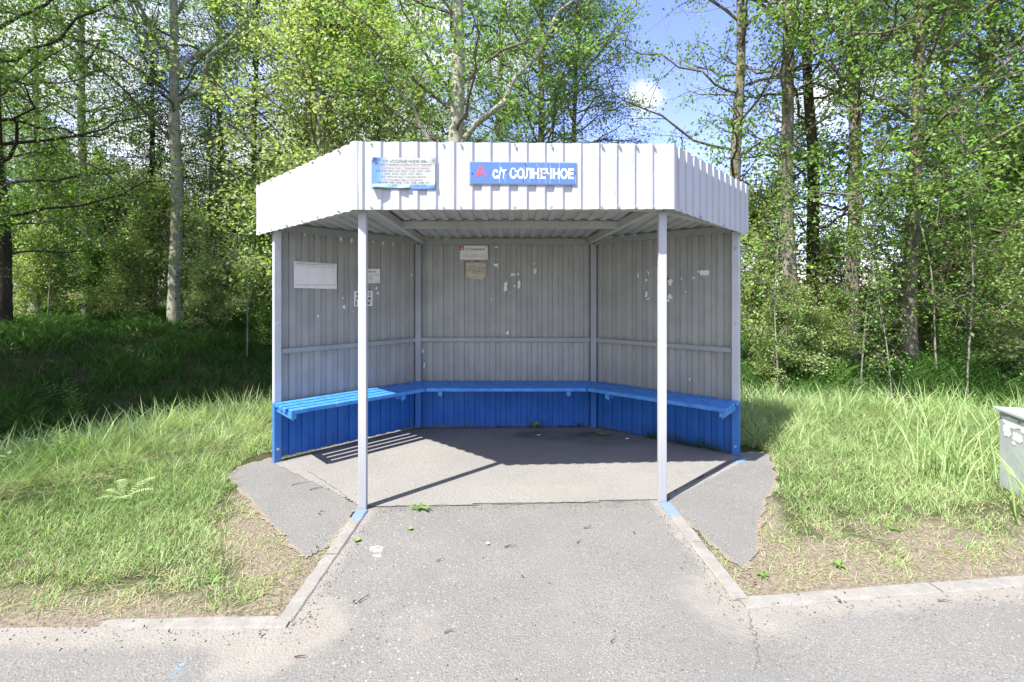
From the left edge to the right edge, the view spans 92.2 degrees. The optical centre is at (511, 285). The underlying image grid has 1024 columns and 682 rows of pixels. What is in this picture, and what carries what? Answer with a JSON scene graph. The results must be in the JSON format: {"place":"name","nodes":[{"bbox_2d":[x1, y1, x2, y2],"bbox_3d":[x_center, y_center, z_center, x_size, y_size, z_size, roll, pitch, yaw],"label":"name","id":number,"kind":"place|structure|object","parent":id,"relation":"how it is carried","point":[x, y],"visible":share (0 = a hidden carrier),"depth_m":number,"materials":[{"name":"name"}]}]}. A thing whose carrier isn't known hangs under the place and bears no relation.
{"place":"outdoors","nodes":[
{"label":"outdoors","id":0,"kind":"place"},
{"bbox_2d":[225,458,357,557],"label":"pavement","id":1,"kind":"structure","parent":0,"point":[263,484],"depth_m":3.40,"materials":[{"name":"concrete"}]},
{"bbox_2d":[0,499,1023,681],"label":"road","id":2,"kind":"structure","parent":0,"point":[983,643],"depth_m":2.15,"materials":[{"name":"asphalt"}]},
{"bbox_2d":[409,502,430,508],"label":"weed","id":3,"kind":"object","parent":2,"relation":"on","point":[420,506],"visible":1,"depth_m":3.31,"materials":[{"name":"green plant"}]},
{"bbox_2d":[376,499,647,506],"bbox_3d":[-0.002,1.490,3.376,1.911,0.019,0.037,0,0,-2],"label":"pavement crack","id":4,"kind":"object","parent":2,"relation":"on","point":[493,503],"visible":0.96,"depth_m":3.37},
{"bbox_2d":[1,502,1023,681],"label":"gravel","id":5,"kind":"structure","parent":2,"relation":"on","point":[507,592],"depth_m":2.35,"materials":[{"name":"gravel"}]},
{"bbox_2d":[26,430,1012,676],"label":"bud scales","id":6,"kind":"object","parent":2,"relation":"on","point":[557,569],"visible":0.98,"depth_m":2.57,"materials":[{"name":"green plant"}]},
{"bbox_2d":[748,612,759,671],"bbox_3d":[1.014,1.479,2.063,0.036,0.002,0.419,0,0,22],"label":"pavement crack","id":7,"kind":"object","parent":2,"relation":"on","point":[754,638],"visible":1,"depth_m":2.08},
{"bbox_2d":[0,287,1023,627],"bbox_3d":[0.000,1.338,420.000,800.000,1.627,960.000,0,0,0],"label":"ground","id":8,"kind":"structure","parent":0,"point":[774,583],"depth_m":2.80,"materials":[{"name":"soil"}]},
{"bbox_2d":[0,0,32,187],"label":"leafy tree","id":9,"kind":"object","parent":8,"relation":"on","point":[10,15],"visible":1,"depth_m":6.52,"materials":[{"name":"green plant"}]},
{"bbox_2d":[0,0,73,282],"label":"leafy tree","id":10,"kind":"object","parent":8,"relation":"on","point":[22,119],"visible":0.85,"depth_m":8.07,"materials":[{"name":"green plant"}]},
{"bbox_2d":[0,431,75,473],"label":"nettle","id":11,"kind":"object","parent":8,"relation":"on","point":[30,442],"visible":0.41,"depth_m":3.96,"materials":[{"name":"green plant"}]},
{"bbox_2d":[0,45,76,207],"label":"leafy tree","id":12,"kind":"object","parent":8,"relation":"on","point":[19,127],"visible":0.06,"depth_m":19.80,"materials":[{"name":"green plant"}]},
{"bbox_2d":[8,159,75,310],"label":"shrub","id":13,"kind":"object","parent":8,"relation":"on","point":[13,235],"visible":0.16,"depth_m":12.42,"materials":[{"name":"green plant"}]},
{"bbox_2d":[0,434,85,472],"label":"nettle","id":14,"kind":"object","parent":8,"relation":"on","point":[27,448],"visible":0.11,"depth_m":3.89,"materials":[{"name":"green plant"}]},
{"bbox_2d":[11,218,84,320],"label":"shrub","id":15,"kind":"object","parent":8,"relation":"on","point":[37,290],"visible":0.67,"depth_m":10.90,"materials":[{"name":"green plant"}]},
{"bbox_2d":[14,102,92,318],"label":"sapling","id":16,"kind":"object","parent":8,"relation":"on","point":[53,227],"visible":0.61,"depth_m":10.37,"materials":[{"name":"green plant"}]},
{"bbox_2d":[12,161,101,311],"bbox_3d":[-12.553,-1.509,13.951,3.242,5.159,3.356,0,0,38],"label":"shrub","id":17,"kind":"object","parent":8,"relation":"on","point":[63,293],"visible":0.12,"depth_m":13.75,"materials":[{"name":"green plant"}]},
{"bbox_2d":[42,378,80,404],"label":"nettle","id":18,"kind":"object","parent":8,"relation":"on","point":[62,396],"visible":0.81,"depth_m":6.87,"materials":[{"name":"green plant"}]},
{"bbox_2d":[12,134,119,298],"bbox_3d":[-20.941,-3.210,23.124,5.304,8.129,5.547,0,0,5],"label":"leafy tree","id":19,"kind":"object","parent":8,"relation":"on","point":[93,156],"visible":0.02,"depth_m":23.21,"materials":[{"name":"green plant"}]},
{"bbox_2d":[0,0,149,314],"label":"birch tree","id":20,"kind":"object","parent":8,"relation":"on","point":[34,119],"visible":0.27,"depth_m":12.26,"materials":[{"name":"green plant"}]},
{"bbox_2d":[62,388,87,421],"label":"nettle","id":21,"kind":"object","parent":8,"relation":"on","point":[77,409],"visible":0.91,"depth_m":6.58,"materials":[{"name":"green plant"}]},
{"bbox_2d":[60,235,144,320],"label":"shrub","id":22,"kind":"object","parent":8,"relation":"on","point":[93,276],"visible":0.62,"depth_m":11.21,"materials":[{"name":"green plant"}]},
{"bbox_2d":[0,0,213,324],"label":"leafy tree","id":23,"kind":"object","parent":8,"relation":"on","point":[6,289],"visible":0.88,"depth_m":9.53,"materials":[{"name":"green plant"}]},
{"bbox_2d":[0,0,214,316],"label":"birch tree","id":24,"kind":"object","parent":8,"relation":"on","point":[80,147],"visible":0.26,"depth_m":12.38,"materials":[{"name":"green plant"}]},
{"bbox_2d":[57,172,157,311],"bbox_3d":[-10.453,-0.825,12.826,2.493,4.344,2.516,0,0,30],"label":"shrub","id":25,"kind":"object","parent":8,"relation":"on","point":[112,212],"visible":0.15,"depth_m":12.67,"materials":[{"name":"green plant"}]},
{"bbox_2d":[87,148,134,223],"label":"leafy tree","id":26,"kind":"object","parent":8,"relation":"on","point":[101,172],"visible":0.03,"depth_m":35.70,"materials":[{"name":"green plant"}]},
{"bbox_2d":[77,232,162,319],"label":"shrub","id":27,"kind":"object","parent":8,"relation":"on","point":[118,260],"visible":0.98,"depth_m":10.86,"materials":[{"name":"green plant"}]},
{"bbox_2d":[73,160,196,319],"bbox_3d":[-8.877,-0.832,12.396,2.630,4.542,2.607,0,0,-10],"label":"shrub","id":28,"kind":"object","parent":8,"relation":"on","point":[154,261],"visible":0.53,"depth_m":11.96,"materials":[{"name":"green plant"}]},
{"bbox_2d":[59,6,229,309],"bbox_3d":[-9.885,-3.345,13.517,3.864,8.670,3.942,0,0,0],"label":"spruce tree","id":29,"kind":"object","parent":8,"relation":"on","point":[153,133],"visible":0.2,"depth_m":13.28,"materials":[{"name":"green plant"}]},
{"bbox_2d":[6,0,299,324],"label":"aspen tree","id":30,"kind":"object","parent":8,"relation":"on","point":[174,294],"visible":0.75,"depth_m":10.65,"materials":[{"name":"green plant"}]},
{"bbox_2d":[141,137,170,292],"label":"leafy tree","id":31,"kind":"object","parent":8,"relation":"on","point":[159,177],"visible":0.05,"depth_m":35.14,"materials":[{"name":"green plant"}]},
{"bbox_2d":[133,195,238,314],"bbox_3d":[-8.151,-0.525,12.269,2.058,3.555,2.040,0,0,7],"label":"shrub","id":32,"kind":"object","parent":8,"relation":"on","point":[187,254],"visible":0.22,"depth_m":12.08,"materials":[{"name":"green plant"}]},
{"bbox_2d":[99,616,291,629],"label":"kerb","id":33,"kind":"structure","parent":8,"relation":"on","point":[250,622],"depth_m":2.20,"materials":[{"name":"concrete"}]},
{"bbox_2d":[160,66,243,292],"bbox_3d":[-12.245,-4.212,19.979,4.637,10.200,4.545,0,0,33],"label":"spruce tree","id":34,"kind":"object","parent":8,"relation":"on","point":[215,166],"visible":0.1,"depth_m":19.78,"materials":[{"name":"green plant"}]},
{"bbox_2d":[177,250,239,329],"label":"shrub","id":35,"kind":"object","parent":8,"relation":"on","point":[208,306],"visible":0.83,"depth_m":10.35,"materials":[{"name":"green plant"}]},
{"bbox_2d":[108,0,315,258],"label":"dark tree","id":36,"kind":"object","parent":8,"relation":"on","point":[200,108],"visible":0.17,"depth_m":13.99,"materials":[{"name":"green plant"}]},
{"bbox_2d":[162,211,261,320],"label":"shrub","id":37,"kind":"object","parent":8,"relation":"on","point":[212,232],"visible":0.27,"depth_m":11.36,"materials":[{"name":"green plant"}]},
{"bbox_2d":[203,572,224,583],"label":"weed","id":38,"kind":"object","parent":8,"relation":"on","point":[213,577],"visible":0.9,"depth_m":2.53,"materials":[{"name":"green plant"}]},
{"bbox_2d":[153,153,284,316],"bbox_3d":[-6.463,-0.892,11.842,2.745,4.739,2.720,0,0,13],"label":"shrub","id":39,"kind":"object","parent":8,"relation":"on","point":[230,199],"visible":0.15,"depth_m":11.48,"materials":[{"name":"green plant"}]},
{"bbox_2d":[206,164,271,342],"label":"shrub","id":40,"kind":"object","parent":8,"relation":"on","point":[262,310],"visible":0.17,"depth_m":10.17,"materials":[{"name":"green plant"}]},
{"bbox_2d":[145,0,346,318],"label":"dark tree","id":41,"kind":"object","parent":8,"relation":"on","point":[236,67],"visible":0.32,"depth_m":11.44,"materials":[{"name":"green plant"}]},
{"bbox_2d":[203,135,294,356],"bbox_3d":[-5.124,-0.805,9.862,1.273,4.912,1.880,0,0,35],"label":"sapling","id":42,"kind":"object","parent":8,"relation":"on","point":[248,293],"visible":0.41,"depth_m":9.75,"materials":[{"name":"green plant"}]},
{"bbox_2d":[169,0,370,228],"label":"dark tree","id":43,"kind":"object","parent":8,"relation":"on","point":[298,139],"visible":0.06,"depth_m":12.74,"materials":[{"name":"green plant"}]},
{"bbox_2d":[109,0,449,303],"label":"pale tree","id":44,"kind":"object","parent":8,"relation":"on","point":[304,35],"visible":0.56,"depth_m":8.63,"materials":[{"name":"green plant"}]},
{"bbox_2d":[243,96,364,170],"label":"leafy tree","id":45,"kind":"object","parent":8,"relation":"on","point":[311,135],"visible":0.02,"depth_m":21.50,"materials":[{"name":"green plant"}]},
{"bbox_2d":[277,509,367,622],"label":"kerb","id":46,"kind":"structure","parent":8,"relation":"on","point":[298,601],"depth_m":2.61,"materials":[{"name":"concrete"}]},
{"bbox_2d":[211,0,503,298],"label":"pale tree","id":47,"kind":"object","parent":8,"relation":"on","point":[382,133],"visible":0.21,"depth_m":9.89,"materials":[{"name":"green plant"}]},
{"bbox_2d":[391,80,448,141],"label":"leafy tree","id":48,"kind":"object","parent":8,"relation":"on","point":[419,116],"visible":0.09,"depth_m":28.09,"materials":[{"name":"green plant"}]},
{"bbox_2d":[296,0,635,142],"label":"aspen tree","id":49,"kind":"object","parent":8,"relation":"on","point":[458,81],"visible":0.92,"depth_m":7.62,"materials":[{"name":"green plant"}]},
{"bbox_2d":[403,0,595,142],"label":"birch tree","id":50,"kind":"object","parent":8,"relation":"on","point":[487,67],"visible":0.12,"depth_m":12.63,"materials":[{"name":"green plant"}]},
{"bbox_2d":[275,425,743,505],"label":"shelter floor","id":51,"kind":"structure","parent":8,"relation":"on","point":[445,465],"depth_m":4.10,"materials":[{"name":"concrete"}]},
{"bbox_2d":[256,141,748,508],"bbox_3d":[-0.086,0.288,4.294,4.344,2.457,2.212,0,0,0],"label":"bus shelter","id":52,"kind":"object","parent":51,"relation":"on","point":[584,322],"visible":1,"depth_m":4.61,"materials":[{"name":"paint"}]},
{"bbox_2d":[294,261,336,288],"bbox_3d":[-1.784,-0.096,4.488,0.390,0.250,0.008,0,0,-43],"label":"wall notice","id":53,"kind":"object","parent":52,"relation":"attached to","point":[317,275],"depth_m":4.49,"materials":[{"name":"white paper"}]},
{"bbox_2d":[354,291,372,305],"bbox_3d":[-1.449,0.123,4.806,0.194,0.148,0.003,0,0,-43],"label":"number sheet","id":54,"kind":"object","parent":52,"relation":"attached to","point":[370,298],"visible":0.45,"depth_m":4.84,"materials":[{"name":"white paper"}]},
{"bbox_2d":[368,269,379,282],"bbox_3d":[-1.401,-0.098,4.850,0.231,0.147,0.005,0,0,-43],"label":"paper advert","id":55,"kind":"object","parent":52,"relation":"attached to","point":[373,275],"visible":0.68,"depth_m":4.88,"materials":[{"name":"white"}]},
{"bbox_2d":[371,157,435,189],"bbox_3d":[-0.703,-0.731,3.188,0.419,0.210,0.041,0,0,-1],"label":"timetable sign","id":56,"kind":"object","parent":52,"relation":"attached to","point":[389,173],"visible":1,"depth_m":3.20,"materials":[{"name":"blue"}]},
{"bbox_2d":[460,246,487,259],"bbox_3d":[-0.404,-0.353,5.223,0.292,0.149,0.007,0,0,0],"label":"stop board","id":57,"kind":"object","parent":52,"relation":"attached to","point":[473,252],"visible":1,"depth_m":5.22,"materials":[{"name":"white paper"}]},
{"bbox_2d":[466,262,485,279],"bbox_3d":[-0.384,-0.159,5.221,0.210,0.184,0.009,0,0,0],"label":"paper notice","id":58,"kind":"object","parent":52,"relation":"attached to","point":[475,270],"visible":1,"depth_m":5.22,"materials":[{"name":"paper"}]},
{"bbox_2d":[469,161,576,184],"bbox_3d":[0.073,-0.736,3.220,0.702,0.151,0.016,0,0,-2],"label":"stop name sign","id":59,"kind":"object","parent":52,"relation":"attached to","point":[522,173],"visible":1,"depth_m":3.22,"materials":[{"name":"blue"}]},
{"bbox_2d":[700,270,708,274],"bbox_3d":[1.758,-0.121,4.502,0.083,0.044,0.001,0,0,39],"label":"paper label","id":60,"kind":"object","parent":52,"relation":"attached to","point":[704,272],"visible":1,"depth_m":4.50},
{"bbox_2d":[528,420,545,427],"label":"weed","id":61,"kind":"object","parent":51,"relation":"on","point":[534,424],"visible":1,"depth_m":5.16,"materials":[{"name":"green plant"}]},
{"bbox_2d":[638,425,723,451],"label":"wall weeds","id":62,"kind":"object","parent":51,"relation":"on","point":[700,443],"depth_m":4.53,"materials":[{"name":"green plant"}]},
{"bbox_2d":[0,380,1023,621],"bbox_3d":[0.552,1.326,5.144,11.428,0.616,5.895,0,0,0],"label":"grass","id":63,"kind":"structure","parent":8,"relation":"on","point":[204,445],"depth_m":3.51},
{"bbox_2d":[98,477,154,500],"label":"fern","id":64,"kind":"object","parent":63,"relation":"on","point":[148,478],"visible":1,"depth_m":3.51,"materials":[{"name":"green plant"}]},
{"bbox_2d":[0,375,1023,525],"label":"tall grass","id":65,"kind":"structure","parent":8,"relation":"on","point":[957,458],"depth_m":4.41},
{"bbox_2d":[0,301,1023,458],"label":"undergrowth","id":66,"kind":"object","parent":8,"relation":"on","point":[51,327],"visible":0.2,"depth_m":7.87,"materials":[{"name":"green plant"}]},
{"bbox_2d":[407,0,655,243],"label":"leafy tree","id":67,"kind":"object","parent":8,"relation":"on","point":[555,97],"visible":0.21,"depth_m":11.07,"materials":[{"name":"green plant"}]},
{"bbox_2d":[492,0,665,143],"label":"dark tree","id":68,"kind":"object","parent":8,"relation":"on","point":[598,106],"visible":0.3,"depth_m":11.19,"materials":[{"name":"green plant"}]},
{"bbox_2d":[660,502,748,600],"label":"kerb","id":69,"kind":"structure","parent":8,"relation":"on","point":[729,584],"depth_m":2.69,"materials":[{"name":"concrete"}]},
{"bbox_2d":[667,457,749,498],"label":"kerb","id":70,"kind":"structure","parent":8,"relation":"on","point":[702,480],"depth_m":3.77,"materials":[{"name":"concrete"}]},
{"bbox_2d":[587,0,911,367],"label":"grey tree","id":71,"kind":"object","parent":8,"relation":"on","point":[737,106],"visible":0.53,"depth_m":9.32,"materials":[{"name":"green plant"}]},
{"bbox_2d":[756,568,771,578],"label":"weed","id":72,"kind":"object","parent":8,"relation":"on","point":[761,574],"visible":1,"depth_m":2.53,"materials":[{"name":"green plant"}]},
{"bbox_2d":[743,295,811,394],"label":"shrub","id":73,"kind":"object","parent":8,"relation":"on","point":[785,356],"visible":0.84,"depth_m":7.53,"materials":[{"name":"green plant"}]},
{"bbox_2d":[740,154,820,395],"bbox_3d":[4.050,-0.063,7.500,1.598,4.175,1.082,0,0,-38],"label":"sapling","id":74,"kind":"object","parent":8,"relation":"on","point":[783,206],"visible":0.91,"depth_m":7.50,"materials":[{"name":"green plant"}]},
{"bbox_2d":[740,162,845,362],"bbox_3d":[4.562,-0.070,9.323,2.493,4.344,2.516,0,0,8],"label":"shrub","id":75,"kind":"object","parent":8,"relation":"on","point":[749,239],"visible":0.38,"depth_m":8.88,"materials":[{"name":"green plant"}]},
{"bbox_2d":[761,275,840,382],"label":"shrub","id":76,"kind":"object","parent":8,"relation":"on","point":[798,296],"visible":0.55,"depth_m":7.64,"materials":[{"name":"green plant"}]},
{"bbox_2d":[798,305,845,372],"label":"shrub","id":77,"kind":"object","parent":8,"relation":"on","point":[819,317],"visible":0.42,"depth_m":7.89,"materials":[{"name":"green plant"}]},
{"bbox_2d":[682,0,972,372],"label":"grey tree","id":78,"kind":"object","parent":8,"relation":"on","point":[787,125],"visible":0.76,"depth_m":8.09,"materials":[{"name":"green plant"}]},
{"bbox_2d":[652,0,1005,310],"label":"grey tree","id":79,"kind":"object","parent":8,"relation":"on","point":[809,103],"visible":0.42,"depth_m":8.91,"materials":[{"name":"green plant"}]},
{"bbox_2d":[795,220,879,337],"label":"shrub","id":80,"kind":"object","parent":8,"relation":"on","point":[825,281],"visible":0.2,"depth_m":11.27,"materials":[{"name":"green plant"}]},
{"bbox_2d":[832,559,845,567],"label":"weed","id":81,"kind":"object","parent":8,"relation":"on","point":[838,562],"visible":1,"depth_m":2.61,"materials":[{"name":"green plant"}]},
{"bbox_2d":[810,282,876,373],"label":"shrub","id":82,"kind":"object","parent":8,"relation":"on","point":[842,335],"visible":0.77,"depth_m":7.92,"materials":[{"name":"green plant"}]},
{"bbox_2d":[825,365,862,398],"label":"nettle","id":83,"kind":"object","parent":8,"relation":"on","point":[846,383],"visible":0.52,"depth_m":6.99,"materials":[{"name":"green plant"}]},
{"bbox_2d":[719,0,974,369],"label":"grey tree","id":84,"kind":"object","parent":8,"relation":"on","point":[855,119],"visible":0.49,"depth_m":8.35,"materials":[{"name":"green plant"}]},
{"bbox_2d":[714,0,1023,367],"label":"leafy tree","id":85,"kind":"object","parent":8,"relation":"on","point":[918,53],"visible":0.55,"depth_m":7.72,"materials":[{"name":"green plant"}]},
{"bbox_2d":[858,368,895,400],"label":"nettle","id":86,"kind":"object","parent":8,"relation":"on","point":[877,385],"visible":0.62,"depth_m":7.14,"materials":[{"name":"green plant"}]},
{"bbox_2d":[858,280,899,359],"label":"shrub","id":87,"kind":"object","parent":8,"relation":"on","point":[860,330],"visible":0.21,"depth_m":9.18,"materials":[{"name":"green plant"}]},
{"bbox_2d":[829,119,929,388],"bbox_3d":[5.301,-0.315,7.274,1.082,4.175,1.598,0,0,26],"label":"sapling","id":88,"kind":"object","parent":8,"relation":"on","point":[876,209],"visible":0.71,"depth_m":7.16,"materials":[{"name":"green plant"}]},
{"bbox_2d":[829,198,931,399],"bbox_3d":[5.060,0.364,6.778,0.891,3.438,1.316,0,0,6],"label":"sapling","id":89,"kind":"object","parent":8,"relation":"on","point":[882,279],"visible":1,"depth_m":6.77,"materials":[{"name":"green plant"}]},
{"bbox_2d":[740,575,1023,608],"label":"kerb","id":90,"kind":"structure","parent":8,"relation":"on","point":[809,597],"depth_m":2.37,"materials":[{"name":"concrete"}]},
{"bbox_2d":[777,0,1023,338],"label":"leafy tree","id":91,"kind":"object","parent":8,"relation":"on","point":[969,62],"visible":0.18,"depth_m":10.26,"materials":[{"name":"green plant"}]},
{"bbox_2d":[867,265,938,354],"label":"shrub","id":92,"kind":"object","parent":8,"relation":"on","point":[893,331],"visible":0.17,"depth_m":9.48,"materials":[{"name":"green plant"}]},
{"bbox_2d":[867,202,952,349],"bbox_3d":[8.982,-0.160,10.574,2.494,3.969,2.581,0,0,-10],"label":"shrub","id":93,"kind":"object","parent":8,"relation":"on","point":[921,243],"visible":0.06,"depth_m":10.29,"materials":[{"name":"green plant"}]},
{"bbox_2d":[812,0,1023,285],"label":"leafy tree","id":94,"kind":"object","parent":8,"relation":"on","point":[979,56],"visible":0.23,"depth_m":9.59,"materials":[{"name":"green plant"}]},
{"bbox_2d":[845,93,998,370],"bbox_3d":[6.306,-0.783,7.669,1.880,4.912,1.273,0,0,39],"label":"sapling","id":95,"kind":"object","parent":8,"relation":"on","point":[909,273],"visible":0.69,"depth_m":7.62,"materials":[{"name":"green plant"}]},
{"bbox_2d":[828,0,1023,230],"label":"grey tree","id":96,"kind":"object","parent":8,"relation":"on","point":[1021,108],"visible":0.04,"depth_m":11.93,"materials":[{"name":"green plant"}]},
{"bbox_2d":[882,143,972,260],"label":"leafy tree","id":97,"kind":"object","parent":8,"relation":"on","point":[929,194],"depth_m":38.98,"materials":[{"name":"green plant"}]},
{"bbox_2d":[912,293,999,376],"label":"shrub","id":98,"kind":"object","parent":8,"relation":"on","point":[958,335],"visible":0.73,"depth_m":7.73,"materials":[{"name":"green plant"}]},
{"bbox_2d":[899,172,1023,355],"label":"shrub","id":99,"kind":"object","parent":8,"relation":"on","point":[962,216],"visible":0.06,"depth_m":9.45,"materials":[{"name":"green plant"}]},
{"bbox_2d":[912,79,1023,398],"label":"sapling","id":100,"kind":"object","parent":8,"relation":"on","point":[961,129],"visible":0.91,"depth_m":6.73,"materials":[{"name":"green plant"}]},
{"bbox_2d":[918,219,1020,365],"bbox_3d":[7.714,0.367,8.455,1.830,3.160,1.813,0,0,-33],"label":"shrub","id":101,"kind":"object","parent":8,"relation":"on","point":[929,319],"visible":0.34,"depth_m":8.54,"materials":[{"name":"green plant"}]},
{"bbox_2d":[919,229,1023,379],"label":"shrub","id":102,"kind":"object","parent":8,"relation":"on","point":[1012,289],"visible":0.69,"depth_m":7.64,"materials":[{"name":"green plant"}]},
{"bbox_2d":[921,106,1023,358],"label":"shrub","id":103,"kind":"object","parent":8,"relation":"on","point":[1014,182],"visible":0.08,"depth_m":8.77,"materials":[{"name":"green plant"}]},
{"bbox_2d":[940,167,1023,354],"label":"shrub","id":104,"kind":"object","parent":8,"relation":"on","point":[1016,208],"visible":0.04,"depth_m":8.87,"materials":[{"name":"green plant"}]},
{"bbox_2d":[954,120,1021,210],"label":"shrub","id":105,"kind":"object","parent":8,"relation":"on","point":[976,169],"depth_m":11.82,"materials":[{"name":"green plant"}]},
{"bbox_2d":[994,406,1023,497],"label":"steel bin","id":106,"kind":"object","parent":8,"relation":"on","point":[1012,426],"visible":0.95,"depth_m":3.47,"materials":[{"name":"metal"}]},
{"bbox_2d":[0,0,1023,286],"label":"sky","id":107,"kind":"structure","parent":0,"point":[678,26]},
{"bbox_2d":[659,451,780,569],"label":"pavement","id":108,"kind":"structure","parent":0,"point":[718,507],"depth_m":3.33,"materials":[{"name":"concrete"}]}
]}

